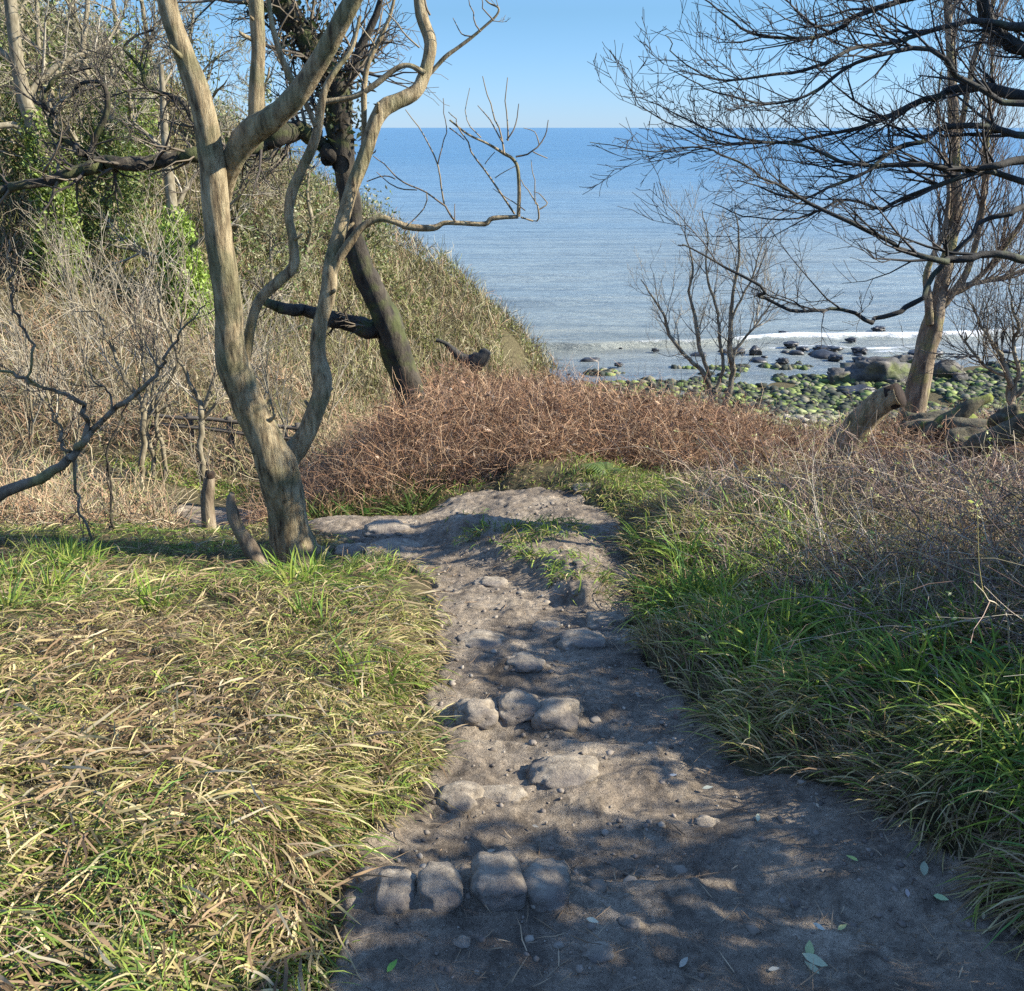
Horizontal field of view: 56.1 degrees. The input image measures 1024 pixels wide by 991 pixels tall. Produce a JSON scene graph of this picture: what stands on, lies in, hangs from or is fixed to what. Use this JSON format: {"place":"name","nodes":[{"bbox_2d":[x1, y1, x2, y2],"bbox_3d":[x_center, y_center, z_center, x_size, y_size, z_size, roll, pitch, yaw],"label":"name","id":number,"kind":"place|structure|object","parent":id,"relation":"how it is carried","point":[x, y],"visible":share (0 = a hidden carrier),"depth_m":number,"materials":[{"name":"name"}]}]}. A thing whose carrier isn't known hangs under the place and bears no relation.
{"place":"outdoors","nodes":[
{"label":"outdoors","id":0,"kind":"place"},
{"bbox_2d":[0,515,465,990],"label":"grass","id":1,"kind":"structure","parent":0,"point":[146,966],"depth_m":2.92,"materials":[{"name":"green plant"}]},
{"bbox_2d":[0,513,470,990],"bbox_3d":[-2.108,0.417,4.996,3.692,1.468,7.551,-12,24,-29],"label":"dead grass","id":2,"kind":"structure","parent":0,"point":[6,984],"depth_m":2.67,"materials":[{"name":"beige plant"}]},
{"bbox_2d":[0,1,1023,990],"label":"ground","id":3,"kind":"structure","parent":0,"point":[546,478],"depth_m":6.14,"materials":[{"name":"beige plant"}]},
{"bbox_2d":[0,0,36,218],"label":"ivy tree","id":4,"kind":"object","parent":3,"relation":"on","point":[4,156],"visible":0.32,"depth_m":20.20,"materials":[{"name":"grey plant"}]},
{"bbox_2d":[0,248,58,441],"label":"sapling","id":5,"kind":"object","parent":3,"relation":"on","point":[26,365],"visible":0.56,"depth_m":13.45,"materials":[{"name":"grey plant"}]},
{"bbox_2d":[0,292,61,462],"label":"sapling","id":6,"kind":"object","parent":3,"relation":"on","point":[30,426],"visible":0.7,"depth_m":12.85,"materials":[{"name":"grey plant"}]},
{"bbox_2d":[2,0,83,98],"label":"thorn tree","id":7,"kind":"object","parent":3,"relation":"on","point":[24,2],"visible":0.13,"depth_m":23.15,"materials":[{"name":"grey plant"}]},
{"bbox_2d":[10,191,91,345],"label":"sapling","id":8,"kind":"object","parent":3,"relation":"on","point":[72,276],"visible":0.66,"depth_m":16.98,"materials":[{"name":"grey plant"}]},
{"bbox_2d":[0,0,132,224],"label":"thorn tree","id":9,"kind":"object","parent":3,"relation":"on","point":[25,29],"visible":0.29,"depth_m":19.76,"materials":[{"name":"grey plant"}]},
{"bbox_2d":[0,303,137,479],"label":"sapling","id":10,"kind":"object","parent":3,"relation":"on","point":[76,395],"visible":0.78,"depth_m":11.01,"materials":[{"name":"grey plant"}]},
{"bbox_2d":[32,197,118,402],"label":"sapling","id":11,"kind":"object","parent":3,"relation":"on","point":[69,286],"visible":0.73,"depth_m":14.87,"materials":[{"name":"grey plant"}]},
{"bbox_2d":[24,0,128,98],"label":"thorn tree","id":12,"kind":"object","parent":3,"relation":"on","point":[72,29],"visible":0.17,"depth_m":24.40,"materials":[{"name":"grey plant"}]},
{"bbox_2d":[0,0,159,276],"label":"ivy tree","id":13,"kind":"object","parent":3,"relation":"on","point":[113,148],"visible":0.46,"depth_m":19.75,"materials":[{"name":"green plant"}]},
{"bbox_2d":[0,0,169,299],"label":"ivy tree","id":14,"kind":"object","parent":3,"relation":"on","point":[14,34],"visible":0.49,"depth_m":18.55,"materials":[{"name":"green plant"}]},
{"bbox_2d":[54,221,139,430],"bbox_3d":[-6.025,-2.463,14.252,1.132,3.120,1.020,5,22,13],"label":"sapling","id":15,"kind":"object","parent":3,"relation":"on","point":[105,351],"visible":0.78,"depth_m":14.19,"materials":[{"name":"grey plant"}]},
{"bbox_2d":[7,199,198,482],"bbox_3d":[-4.822,-1.758,11.741,2.067,3.665,1.856,-11,24,-27],"label":"sapling","id":16,"kind":"object","parent":3,"relation":"on","point":[143,438],"visible":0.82,"depth_m":11.63,"materials":[{"name":"grey plant"}]},
{"bbox_2d":[0,222,214,543],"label":"leaning sapling","id":17,"kind":"object","parent":3,"relation":"on","point":[50,472],"visible":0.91,"depth_m":6.29,"materials":[{"name":"brown plant"}]},
{"bbox_2d":[22,0,192,209],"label":"ivy tree","id":18,"kind":"object","parent":3,"relation":"on","point":[117,39],"visible":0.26,"depth_m":21.88,"materials":[{"name":"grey plant"}]},
{"bbox_2d":[86,380,161,533],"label":"sapling","id":19,"kind":"object","parent":3,"relation":"on","point":[110,487],"visible":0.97,"depth_m":6.97,"materials":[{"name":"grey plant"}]},
{"bbox_2d":[74,234,183,432],"bbox_3d":[-5.683,-2.344,14.456,1.403,3.109,1.208,0,21,0],"label":"sapling","id":20,"kind":"object","parent":3,"relation":"on","point":[160,361],"visible":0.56,"depth_m":14.46,"materials":[{"name":"grey plant"}]},
{"bbox_2d":[71,0,206,126],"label":"thorn tree","id":21,"kind":"object","parent":3,"relation":"on","point":[143,12],"visible":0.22,"depth_m":24.70,"materials":[{"name":"grey plant"}]},
{"bbox_2d":[22,450,266,509],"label":"grass","id":22,"kind":"structure","parent":3,"relation":"on","point":[222,490],"depth_m":12.88,"materials":[{"name":"plant"}]},
{"bbox_2d":[65,224,263,478],"bbox_3d":[-4.370,-1.754,12.104,2.664,3.590,1.483,0,21,0],"label":"sapling","id":23,"kind":"object","parent":3,"relation":"on","point":[153,406],"visible":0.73,"depth_m":12.10,"materials":[{"name":"grey plant"}]},
{"bbox_2d":[84,28,277,342],"bbox_3d":[-6.763,-5.616,19.428,4.526,7.140,2.390,10,23,24],"label":"ivy tree","id":24,"kind":"object","parent":3,"relation":"on","point":[170,178],"visible":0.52,"depth_m":19.16,"materials":[{"name":"green plant"}]},
{"bbox_2d":[159,411,220,531],"bbox_3d":[-2.435,-0.076,7.446,0.379,1.158,0.439,7,22,18],"label":"tree stub","id":25,"kind":"object","parent":3,"relation":"on","point":[207,499],"visible":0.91,"depth_m":7.46,"materials":[{"name":"brown plant"}]},
{"bbox_2d":[0,199,385,530],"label":"field scrub","id":26,"kind":"object","parent":3,"relation":"on","point":[61,485],"visible":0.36,"depth_m":13.74,"materials":[{"name":"beige plant"}]},
{"bbox_2d":[139,0,248,143],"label":"thorn tree","id":27,"kind":"object","parent":3,"relation":"on","point":[211,63],"visible":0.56,"depth_m":25.49,"materials":[{"name":"grey plant"}]},
{"bbox_2d":[114,171,300,480],"bbox_3d":[-3.629,-2.082,12.011,2.225,3.941,1.970,12,24,28],"label":"sapling","id":28,"kind":"object","parent":3,"relation":"on","point":[202,407],"visible":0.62,"depth_m":11.80,"materials":[{"name":"grey plant"}]},
{"bbox_2d":[0,526,436,701],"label":"grass tufts","id":29,"kind":"object","parent":3,"relation":"on","point":[291,572],"visible":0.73,"depth_m":4.84,"materials":[{"name":"green plant"}]},
{"bbox_2d":[0,0,450,434],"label":"leaning tree","id":30,"kind":"object","parent":3,"relation":"on","point":[384,325],"visible":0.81,"depth_m":8.79,"materials":[{"name":"brown plant"}]},
{"bbox_2d":[147,410,304,473],"bbox_3d":[-4.125,-0.620,13.922,2.288,1.290,0.096,0,21,0],"label":"rail fence","id":31,"kind":"object","parent":3,"relation":"on","point":[228,420],"visible":0.43,"depth_m":13.75,"materials":[{"name":"brown wood"}]},
{"bbox_2d":[191,275,272,416],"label":"sapling","id":32,"kind":"object","parent":3,"relation":"on","point":[212,369],"visible":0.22,"depth_m":15.46,"materials":[{"name":"grey plant"}]},
{"bbox_2d":[169,89,312,267],"bbox_3d":[-6.395,-6.882,22.992,3.516,5.346,2.116,0,21,0],"label":"thorn tree","id":33,"kind":"object","parent":3,"relation":"on","point":[233,210],"visible":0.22,"depth_m":22.57,"materials":[{"name":"grey plant"}]},
{"bbox_2d":[226,492,267,569],"bbox_3d":[-1.722,0.249,6.255,0.245,0.571,0.130,0,21,0],"label":"curved stump","id":34,"kind":"object","parent":3,"relation":"on","point":[251,551],"visible":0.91,"depth_m":6.22,"materials":[{"name":"grey wood"}]},
{"bbox_2d":[190,279,312,399],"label":"sapling","id":35,"kind":"object","parent":3,"relation":"on","point":[262,359],"visible":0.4,"depth_m":14.07,"materials":[{"name":"grey plant"}]},
{"bbox_2d":[243,298,294,441],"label":"sapling","id":36,"kind":"object","parent":3,"relation":"on","point":[270,397],"visible":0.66,"depth_m":13.91,"materials":[{"name":"grey plant"}]},
{"bbox_2d":[217,36,322,182],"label":"thorn tree","id":37,"kind":"object","parent":3,"relation":"on","point":[268,74],"visible":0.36,"depth_m":26.05,"materials":[{"name":"grey plant"}]},
{"bbox_2d":[0,0,570,430],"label":"hillside scrub","id":38,"kind":"object","parent":3,"relation":"on","point":[414,250],"visible":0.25,"depth_m":25.07,"materials":[{"name":"green plant"}]},
{"bbox_2d":[233,188,338,349],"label":"thorn tree","id":39,"kind":"object","parent":3,"relation":"on","point":[276,228],"visible":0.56,"depth_m":22.11,"materials":[{"name":"grey plant"}]},
{"bbox_2d":[260,142,345,290],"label":"thorn tree","id":40,"kind":"object","parent":3,"relation":"on","point":[307,241],"visible":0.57,"depth_m":24.11,"materials":[{"name":"grey plant"}]},
{"bbox_2d":[277,275,361,439],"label":"sapling","id":41,"kind":"object","parent":3,"relation":"on","point":[336,386],"visible":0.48,"depth_m":16.39,"materials":[{"name":"grey plant"}]},
{"bbox_2d":[157,0,548,568],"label":"forked tree","id":42,"kind":"object","parent":3,"relation":"on","point":[277,458],"visible":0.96,"depth_m":5.83,"materials":[{"name":"brown plant"}]},
{"bbox_2d":[341,494,388,515],"bbox_3d":[-1.270,0.079,8.174,0.421,0.131,0.496,9,23,21],"label":"fern","id":43,"kind":"object","parent":3,"relation":"on","point":[364,506],"visible":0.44,"depth_m":8.13,"materials":[{"name":"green plant"}]},
{"bbox_2d":[333,184,415,294],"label":"thorn tree","id":44,"kind":"object","parent":3,"relation":"on","point":[374,232],"visible":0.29,"depth_m":26.00,"materials":[{"name":"grey plant"}]},
{"bbox_2d":[436,338,490,370],"bbox_3d":[-0.719,-2.075,14.188,0.819,0.508,0.256,0,21,0],"label":"twisted snag","id":45,"kind":"object","parent":3,"relation":"on","point":[484,356],"visible":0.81,"depth_m":14.13,"materials":[{"name":"brown plant"}]},
{"bbox_2d":[92,489,1015,987],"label":"leaf litter","id":46,"kind":"object","parent":3,"relation":"on","point":[450,737],"visible":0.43,"depth_m":3.06,"materials":[{"name":"plant"}]},
{"bbox_2d":[579,462,624,476],"bbox_3d":[0.732,-0.215,7.858,0.358,0.114,0.312,-9,23,-22],"label":"fern","id":47,"kind":"object","parent":3,"relation":"on","point":[607,466],"visible":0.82,"depth_m":7.84,"materials":[{"name":"green plant"}]},
{"bbox_2d":[215,341,1023,528],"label":"bracken","id":48,"kind":"object","parent":3,"relation":"on","point":[430,410],"depth_m":9.01,"materials":[{"name":"brown plant"}]},
{"bbox_2d":[626,165,824,411],"bbox_3d":[2.979,-2.597,13.635,2.761,4.096,1.694,0,21,0],"label":"sapling","id":49,"kind":"object","parent":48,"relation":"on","point":[731,347],"visible":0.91,"depth_m":13.53,"materials":[{"name":"grey plant"}]},
{"bbox_2d":[374,451,981,605],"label":"grass","id":50,"kind":"structure","parent":3,"relation":"on","point":[540,528],"depth_m":6.49,"materials":[{"name":"green plant"}]},
{"bbox_2d":[557,359,1023,437],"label":"beach cobbles","id":51,"kind":"object","parent":3,"relation":"on","point":[815,388],"visible":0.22,"depth_m":41.95,"materials":[{"name":"green stone"}]},
{"bbox_2d":[826,367,855,384],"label":"shore boulder","id":52,"kind":"object","parent":51,"relation":"on","point":[837,374],"visible":0.54,"depth_m":43.57,"materials":[{"name":"grey stone"}]},
{"bbox_2d":[836,384,875,394],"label":"shore boulder","id":53,"kind":"object","parent":51,"relation":"on","point":[858,387],"visible":0.5,"depth_m":41.86,"materials":[{"name":"grey stone"}]},
{"bbox_2d":[558,452,1023,961],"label":"grass","id":54,"kind":"structure","parent":3,"relation":"on","point":[992,879],"depth_m":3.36,"materials":[{"name":"green plant"}]},
{"bbox_2d":[578,371,1023,718],"bbox_3d":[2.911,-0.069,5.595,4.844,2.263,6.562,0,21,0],"label":"bramble canes","id":55,"kind":"object","parent":3,"relation":"on","point":[866,523],"visible":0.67,"depth_m":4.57,"materials":[{"name":"brown plant"}]},
{"bbox_2d":[586,401,1022,724],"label":"bud leaves","id":56,"kind":"object","parent":55,"relation":"on","point":[873,532],"visible":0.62,"depth_m":4.56,"materials":[{"name":"green plant"}]},
{"bbox_2d":[582,0,1023,356],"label":"overhanging tree","id":57,"kind":"object","parent":3,"relation":"on","point":[1001,36],"visible":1,"depth_m":5.13,"materials":[{"name":"brown plant"}]},
{"bbox_2d":[815,383,905,481],"bbox_3d":[3.290,-0.506,9.300,0.838,1.276,0.416,17,27,38],"label":"broken stump","id":58,"kind":"object","parent":3,"relation":"on","point":[894,393],"visible":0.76,"depth_m":9.08,"materials":[{"name":"grey wood"}]},
{"bbox_2d":[840,356,910,381],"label":"shore boulder","id":59,"kind":"object","parent":3,"relation":"on","point":[875,368],"visible":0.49,"depth_m":43.41,"materials":[{"name":"grey stone"}]},
{"bbox_2d":[753,394,1023,436],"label":"shore grass","id":60,"kind":"structure","parent":3,"relation":"on","point":[1001,400],"depth_m":34.39,"materials":[{"name":"plant"}]},
{"bbox_2d":[897,410,977,449],"bbox_3d":[4.881,-0.769,11.108,0.941,0.478,0.974,0,21,0],"label":"mossy lump","id":61,"kind":"object","parent":3,"relation":"on","point":[930,416],"visible":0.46,"depth_m":10.88,"materials":[{"name":"grey stone"}]},
{"bbox_2d":[933,359,965,378],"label":"shore boulder","id":62,"kind":"object","parent":3,"relation":"on","point":[949,367],"visible":0.2,"depth_m":43.88,"materials":[{"name":"grey stone"}]},
{"bbox_2d":[888,188,1023,405],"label":"shrub","id":63,"kind":"object","parent":3,"relation":"on","point":[1011,391],"visible":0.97,"depth_m":12.04,"materials":[{"name":"grey plant"}]},
{"bbox_2d":[890,0,1023,428],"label":"bare tree","id":64,"kind":"object","parent":3,"relation":"on","point":[928,338],"visible":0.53,"depth_m":12.52,"materials":[{"name":"brown plant"}]},
{"bbox_2d":[950,372,973,381],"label":"shore boulder","id":65,"kind":"object","parent":3,"relation":"on","point":[965,377],"visible":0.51,"depth_m":43.20,"materials":[{"name":"grey stone"}]},
{"bbox_2d":[941,426,986,453],"bbox_3d":[4.571,-0.545,9.628,0.531,0.299,0.454,-13,25,-31],"label":"mossy lump","id":66,"kind":"object","parent":3,"relation":"on","point":[966,433],"visible":0.35,"depth_m":9.55,"materials":[{"name":"grey stone"}]},
{"bbox_2d":[941,417,1021,463],"bbox_3d":[5.333,-0.623,10.489,1.293,0.513,1.236,0,21,0],"label":"mossy lump","id":67,"kind":"object","parent":3,"relation":"on","point":[976,421],"visible":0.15,"depth_m":10.32,"materials":[{"name":"grey stone"}]},
{"bbox_2d":[908,393,993,448],"bbox_3d":[4.833,-0.781,10.624,0.881,0.719,0.183,0,21,0],"label":"mossy log","id":68,"kind":"object","parent":67,"relation":"on","point":[972,405],"visible":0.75,"depth_m":10.51,"materials":[{"name":"brown wood"}]},
{"bbox_2d":[948,413,1023,464],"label":"mossy log","id":69,"kind":"object","parent":3,"relation":"on","point":[1013,424],"visible":0.63,"depth_m":8.74,"materials":[{"name":"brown wood"}]},
{"bbox_2d":[987,404,1023,427],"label":"mossy lump","id":70,"kind":"object","parent":3,"relation":"on","point":[1000,415],"visible":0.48,"depth_m":9.04,"materials":[{"name":"grey stone"}]},
{"bbox_2d":[32,0,1023,127],"label":"sky","id":71,"kind":"structure","parent":0,"point":[544,49],"materials":[{"name":"blue"}]},
{"bbox_2d":[151,487,1023,990],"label":"path","id":72,"kind":"structure","parent":0,"point":[673,903],"depth_m":2.82,"materials":[{"name":"grey soil"}]},
{"bbox_2d":[333,542,365,558],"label":"path stone","id":73,"kind":"object","parent":72,"relation":"on","point":[352,548],"visible":0.56,"depth_m":6.52,"materials":[{"name":"stone"}]},
{"bbox_2d":[267,448,476,523],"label":"grass tufts","id":74,"kind":"object","parent":72,"relation":"on","point":[405,501],"visible":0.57,"depth_m":8.02,"materials":[{"name":"green plant"}]},
{"bbox_2d":[362,519,409,537],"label":"path stone","id":75,"kind":"object","parent":72,"relation":"on","point":[389,527],"visible":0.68,"depth_m":6.84,"materials":[{"name":"stone"}]},
{"bbox_2d":[364,538,421,560],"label":"path stone","id":76,"kind":"object","parent":72,"relation":"on","point":[394,544],"visible":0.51,"depth_m":6.45,"materials":[{"name":"stone"}]},
{"bbox_2d":[417,861,462,911],"bbox_3d":[-0.184,1.016,2.446,0.123,0.104,0.168,0,21,0],"label":"path stone","id":77,"kind":"object","parent":72,"relation":"on","point":[439,887],"visible":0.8,"depth_m":2.41,"materials":[{"name":"stone"}]},
{"bbox_2d":[437,780,483,814],"bbox_3d":[-0.165,0.979,3.054,0.158,0.084,0.162,0,21,0],"label":"path stone","id":78,"kind":"object","parent":72,"relation":"on","point":[462,795],"visible":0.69,"depth_m":3.04,"materials":[{"name":"stone"}]},
{"bbox_2d":[452,935,470,949],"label":"path stone","id":79,"kind":"object","parent":72,"relation":"on","point":[462,941],"visible":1,"depth_m":2.29,"materials":[{"name":"stone"}]},
{"bbox_2d":[452,698,498,729],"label":"path stone","id":80,"kind":"object","parent":72,"relation":"on","point":[481,714],"visible":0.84,"depth_m":3.56,"materials":[{"name":"stone"}]},
{"bbox_2d":[457,629,504,649],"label":"path stone","id":81,"kind":"object","parent":72,"relation":"on","point":[483,639],"visible":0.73,"depth_m":4.43,"materials":[{"name":"stone"}]},
{"bbox_2d":[473,576,508,587],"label":"path stone","id":82,"kind":"object","parent":72,"relation":"on","point":[488,582],"visible":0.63,"depth_m":5.46,"materials":[{"name":"stone"}]},
{"bbox_2d":[469,849,526,912],"bbox_3d":[-0.035,1.005,2.482,0.155,0.117,0.197,0,21,0],"label":"path stone","id":83,"kind":"object","parent":72,"relation":"on","point":[497,882],"visible":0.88,"depth_m":2.43,"materials":[{"name":"stone"}]},
{"bbox_2d":[482,784,527,803],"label":"path stone","id":84,"kind":"object","parent":72,"relation":"on","point":[503,794],"visible":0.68,"depth_m":3.08,"materials":[{"name":"stone"}]},
{"bbox_2d":[496,689,540,727],"bbox_3d":[0.032,0.822,3.655,0.189,0.114,0.182,0,21,0],"label":"path stone","id":85,"kind":"object","parent":72,"relation":"on","point":[517,707],"visible":0.78,"depth_m":3.61,"materials":[{"name":"stone"}]},
{"bbox_2d":[503,651,545,672],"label":"path stone","id":86,"kind":"object","parent":72,"relation":"on","point":[525,661],"visible":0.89,"depth_m":4.04,"materials":[{"name":"stone"}]},
{"bbox_2d":[532,620,560,630],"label":"path stone","id":87,"kind":"object","parent":72,"relation":"on","point":[553,625],"visible":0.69,"depth_m":4.63,"materials":[{"name":"stone"}]},
{"bbox_2d":[522,858,571,912],"bbox_3d":[0.088,1.027,2.494,0.140,0.118,0.189,0,21,0],"label":"path stone","id":88,"kind":"object","parent":72,"relation":"on","point":[548,882],"visible":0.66,"depth_m":2.45,"materials":[{"name":"stone"}]},
{"bbox_2d":[531,696,583,731],"bbox_3d":[0.170,0.831,3.625,0.185,0.120,0.208,6,22,15],"label":"path stone","id":89,"kind":"object","parent":72,"relation":"on","point":[564,713],"visible":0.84,"depth_m":3.56,"materials":[{"name":"stone"}]},
{"bbox_2d":[525,753,599,789],"bbox_3d":[0.171,0.932,3.203,0.254,0.078,0.204,0,21,0],"label":"path stone","id":90,"kind":"object","parent":72,"relation":"on","point":[563,770],"visible":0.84,"depth_m":3.18,"materials":[{"name":"stone"}]},
{"bbox_2d":[556,627,607,651],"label":"path stone","id":91,"kind":"object","parent":72,"relation":"on","point":[581,638],"visible":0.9,"depth_m":4.41,"materials":[{"name":"stone"}]},
{"bbox_2d":[580,941,615,963],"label":"path stone","id":92,"kind":"object","parent":72,"relation":"on","point":[603,952],"visible":1,"depth_m":2.27,"materials":[{"name":"stone"}]},
{"bbox_2d":[585,610,629,631],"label":"path stone","id":93,"kind":"object","parent":72,"relation":"on","point":[596,620],"visible":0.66,"depth_m":4.73,"materials":[{"name":"stone"}]},
{"bbox_2d":[617,915,640,928],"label":"path stone","id":94,"kind":"object","parent":72,"relation":"on","point":[627,922],"visible":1,"depth_m":2.40,"materials":[{"name":"stone"}]},
{"bbox_2d":[396,502,898,935],"bbox_3d":[0.179,0.682,4.539,1.773,1.006,5.588,-4,21,-10],"label":"path rubble","id":95,"kind":"object","parent":72,"relation":"on","point":[753,929],"visible":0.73,"depth_m":2.78,"materials":[{"name":"grey stone"}]},
{"bbox_2d":[295,515,1023,990],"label":"twig litter","id":96,"kind":"object","parent":72,"relation":"on","point":[521,933],"visible":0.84,"depth_m":2.40,"materials":[{"name":"brown wood"}]},
{"bbox_2d":[695,816,719,826],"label":"path stone","id":97,"kind":"object","parent":72,"relation":"on","point":[709,821],"visible":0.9,"depth_m":2.96,"materials":[{"name":"stone"}]},
{"bbox_2d":[802,953,827,966],"bbox_3d":[0.730,1.119,2.314,0.062,0.012,0.025,16,26,35],"label":"fallen leaf","id":98,"kind":"object","parent":72,"relation":"on","point":[818,961],"visible":1,"depth_m":2.31,"materials":[{"name":"green plant"}]},
{"bbox_2d":[264,128,1023,400],"bbox_3d":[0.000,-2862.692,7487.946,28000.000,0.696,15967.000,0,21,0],"label":"sea","id":99,"kind":"structure","parent":0,"point":[558,272],"depth_m":100.00,"materials":[{"name":"liquid"}]},
{"bbox_2d":[808,349,837,358],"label":"wet rock","id":100,"kind":"object","parent":99,"relation":"in","point":[822,354],"visible":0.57,"depth_m":49.09,"materials":[{"name":"grey stone"}]},
{"bbox_2d":[812,345,844,351],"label":"shore boulder","id":101,"kind":"object","parent":99,"relation":"in","point":[832,348],"visible":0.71,"depth_m":49.98,"materials":[{"name":"grey stone"}]},
{"bbox_2d":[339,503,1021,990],"bbox_3d":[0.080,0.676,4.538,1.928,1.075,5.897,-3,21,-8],"label":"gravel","id":102,"kind":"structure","parent":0,"point":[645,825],"depth_m":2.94,"materials":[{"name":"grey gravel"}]},
{"bbox_2d":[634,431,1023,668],"bbox_3d":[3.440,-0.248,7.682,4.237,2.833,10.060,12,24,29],"label":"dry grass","id":103,"kind":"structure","parent":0,"point":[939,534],"depth_m":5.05,"materials":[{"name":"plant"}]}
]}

